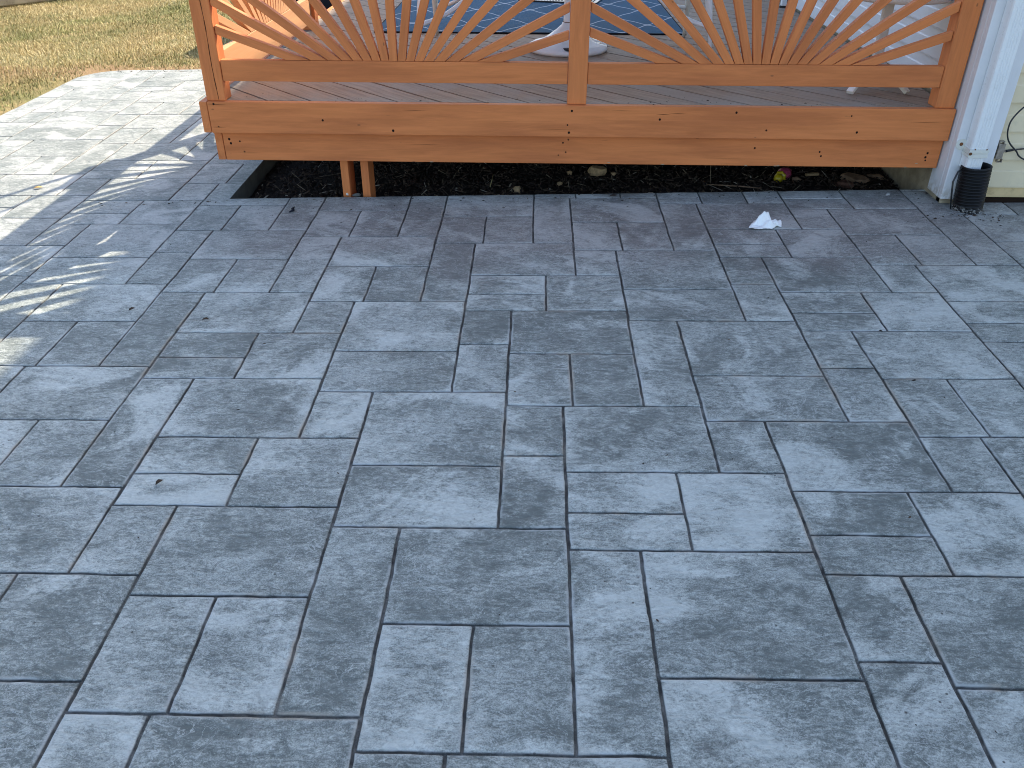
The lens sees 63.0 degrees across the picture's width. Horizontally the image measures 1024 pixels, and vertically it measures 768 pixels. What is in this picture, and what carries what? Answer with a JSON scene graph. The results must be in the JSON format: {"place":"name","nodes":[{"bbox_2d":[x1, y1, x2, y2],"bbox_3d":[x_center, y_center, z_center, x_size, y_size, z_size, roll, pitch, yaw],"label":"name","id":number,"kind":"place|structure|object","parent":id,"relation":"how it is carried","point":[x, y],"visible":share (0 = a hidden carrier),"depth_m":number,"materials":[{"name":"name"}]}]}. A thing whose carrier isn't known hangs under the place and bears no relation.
{"place":"outdoors","nodes":[
{"label":"outdoors","id":0,"kind":"place"},
{"bbox_2d":[0,0,235,115],"bbox_3d":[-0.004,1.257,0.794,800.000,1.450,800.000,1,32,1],"label":"lawn","id":1,"kind":"structure","parent":0,"point":[91,70],"depth_m":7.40,"materials":[{"name":"plant"}]},
{"bbox_2d":[0,0,51,5],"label":"landscape timber","id":2,"kind":"object","parent":1,"relation":"on","point":[8,2],"visible":1,"depth_m":9.54,"materials":[{"name":"brown wood"}]},
{"bbox_2d":[296,0,331,15],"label":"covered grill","id":3,"kind":"object","parent":1,"relation":"on","point":[327,4],"depth_m":7.81,"materials":[{"name":"black fabric"}]},
{"bbox_2d":[0,69,1023,767],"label":"patio","id":4,"kind":"structure","parent":0,"point":[480,557],"depth_m":2.35,"materials":[{"name":"grey stone"}]},
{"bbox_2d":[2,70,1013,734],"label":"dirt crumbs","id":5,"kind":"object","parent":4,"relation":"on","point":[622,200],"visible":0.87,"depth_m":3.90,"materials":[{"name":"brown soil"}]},
{"bbox_2d":[749,211,781,228],"bbox_3d":[1.159,-0.748,3.797,0.134,0.059,0.135,13,34,19],"label":"tissue","id":6,"kind":"object","parent":4,"relation":"on","point":[763,220],"visible":1,"depth_m":3.80,"materials":[{"name":"white paper"}]},
{"bbox_2d":[952,162,992,214],"bbox_3d":[2.149,-0.915,3.910,0.147,0.227,0.134,1,32,1],"label":"corrugated pipe","id":7,"kind":"object","parent":4,"relation":"on","point":[971,189],"visible":0.96,"depth_m":3.87,"materials":[{"name":"black plastic"}]},
{"bbox_2d":[950,168,961,208],"bbox_3d":[2.067,-0.912,3.895,0.057,0.196,0.024,-18,37,-27],"label":"black tie","id":8,"kind":"object","parent":7,"relation":"attached to","point":[958,171],"visible":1,"depth_m":3.88,"materials":[{"name":"plastic"}]},
{"bbox_2d":[248,160,899,198],"bbox_3d":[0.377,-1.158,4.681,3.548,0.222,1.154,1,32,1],"label":"mulch","id":9,"kind":"object","parent":0,"point":[602,185],"visible":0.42,"depth_m":4.61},
{"bbox_2d":[513,186,520,192],"bbox_3d":[0.028,-1.041,4.474,0.044,0.039,0.038,1,32,1],"label":"stone","id":10,"kind":"object","parent":9,"relation":"on","point":[516,188],"visible":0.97,"depth_m":4.46,"materials":[{"name":"beige stone"}]},
{"bbox_2d":[188,0,983,196],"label":"wooden deck","id":11,"kind":"structure","parent":9,"relation":"on","point":[302,65],"depth_m":3.89,"materials":[{"name":"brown wood"}]},
{"bbox_2d":[374,0,682,34],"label":"area rug","id":12,"kind":"object","parent":11,"relation":"on","point":[627,11],"visible":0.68,"depth_m":5.91,"materials":[{"name":"blue fabric"}]},
{"bbox_2d":[518,0,600,3],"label":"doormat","id":13,"kind":"object","parent":12,"relation":"on","point":[562,1],"visible":0.56,"depth_m":6.52,"materials":[{"name":"plastic"}]},
{"bbox_2d":[416,0,711,60],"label":"patio table","id":14,"kind":"object","parent":11,"relation":"on","point":[686,7],"visible":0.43,"depth_m":4.77,"materials":[{"name":"white plastic"}]},
{"bbox_2d":[531,0,606,56],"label":"umbrella base","id":15,"kind":"object","parent":11,"relation":"on","point":[596,47],"visible":0.5,"depth_m":4.84,"materials":[{"name":"white plastic"}]},
{"bbox_2d":[779,0,787,7],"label":"metal post","id":16,"kind":"object","parent":11,"relation":"on","point":[783,3],"visible":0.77,"depth_m":6.37,"materials":[{"name":"white metal"}]},
{"bbox_2d":[846,0,950,93],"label":"side table","id":17,"kind":"object","parent":11,"relation":"on","point":[887,9],"visible":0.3,"depth_m":3.97,"materials":[{"name":"beige plastic"}]},
{"bbox_2d":[588,165,606,175],"bbox_3d":[0.478,-1.198,4.691,0.109,0.051,0.070,1,32,1],"label":"stone","id":18,"kind":"object","parent":9,"relation":"on","point":[597,170],"visible":1,"depth_m":4.67,"materials":[{"name":"beige stone"}]},
{"bbox_2d":[706,184,760,188],"bbox_3d":[1.188,-1.060,4.477,0.288,0.012,0.010,8,33,12],"label":"twig","id":19,"kind":"object","parent":9,"relation":"on","point":[734,186],"visible":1,"depth_m":4.47,"materials":[{"name":"brown wood"}]},
{"bbox_2d":[774,167,791,182],"bbox_3d":[1.484,-1.147,4.592,0.074,0.067,0.160,21,38,30],"label":"plastic toy","id":20,"kind":"object","parent":9,"relation":"on","point":[783,173],"visible":0.98,"depth_m":4.57,"materials":[{"name":"yellow plastic"}]},
{"bbox_2d":[792,176,800,181],"bbox_3d":[1.558,-1.121,4.580,0.053,0.029,0.030,1,32,1],"label":"stone","id":21,"kind":"object","parent":9,"relation":"on","point":[797,178],"visible":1,"depth_m":4.57,"materials":[{"name":"stone"}]},
{"bbox_2d":[805,172,818,175],"bbox_3d":[1.664,-1.163,4.635,0.078,0.014,0.022,-7,33,-11],"label":"wood chip","id":22,"kind":"object","parent":9,"relation":"on","point":[812,174],"visible":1,"depth_m":4.63,"materials":[{"name":"beige wood"}]},
{"bbox_2d":[835,179,853,188],"bbox_3d":[1.779,-1.069,4.486,0.089,0.047,0.088,1,32,1],"label":"dirt clod","id":23,"kind":"object","parent":9,"relation":"on","point":[843,183],"visible":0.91,"depth_m":4.46,"materials":[{"name":"red soil"}]},
{"bbox_2d":[840,172,869,183],"bbox_3d":[1.873,-1.119,4.569,0.146,0.040,0.128,1,32,1],"label":"stone","id":24,"kind":"object","parent":9,"relation":"on","point":[854,177],"visible":0.84,"depth_m":4.54,"materials":[{"name":"brown stone"}]},
{"bbox_2d":[867,174,883,179],"bbox_3d":[2.002,-1.145,4.605,0.054,0.028,0.109,-26,41,-35],"label":"stone","id":25,"kind":"object","parent":9,"relation":"on","point":[879,176],"visible":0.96,"depth_m":4.58,"materials":[{"name":"brown stone"}]},
{"bbox_2d":[780,0,1023,202],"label":"house","id":26,"kind":"structure","parent":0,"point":[989,104],"depth_m":3.82,"materials":[{"name":"white plastic"}]},
{"bbox_2d":[994,140,1023,162],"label":"cable connector","id":27,"kind":"object","parent":26,"relation":"attached to","point":[1000,150],"visible":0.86,"depth_m":3.86,"materials":[{"name":"metal"}]},
{"bbox_2d":[1007,107,1023,159],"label":"coax cable","id":28,"kind":"object","parent":26,"relation":"attached to","point":[1015,150],"visible":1,"depth_m":3.81,"materials":[{"name":"black plastic"}]}
]}

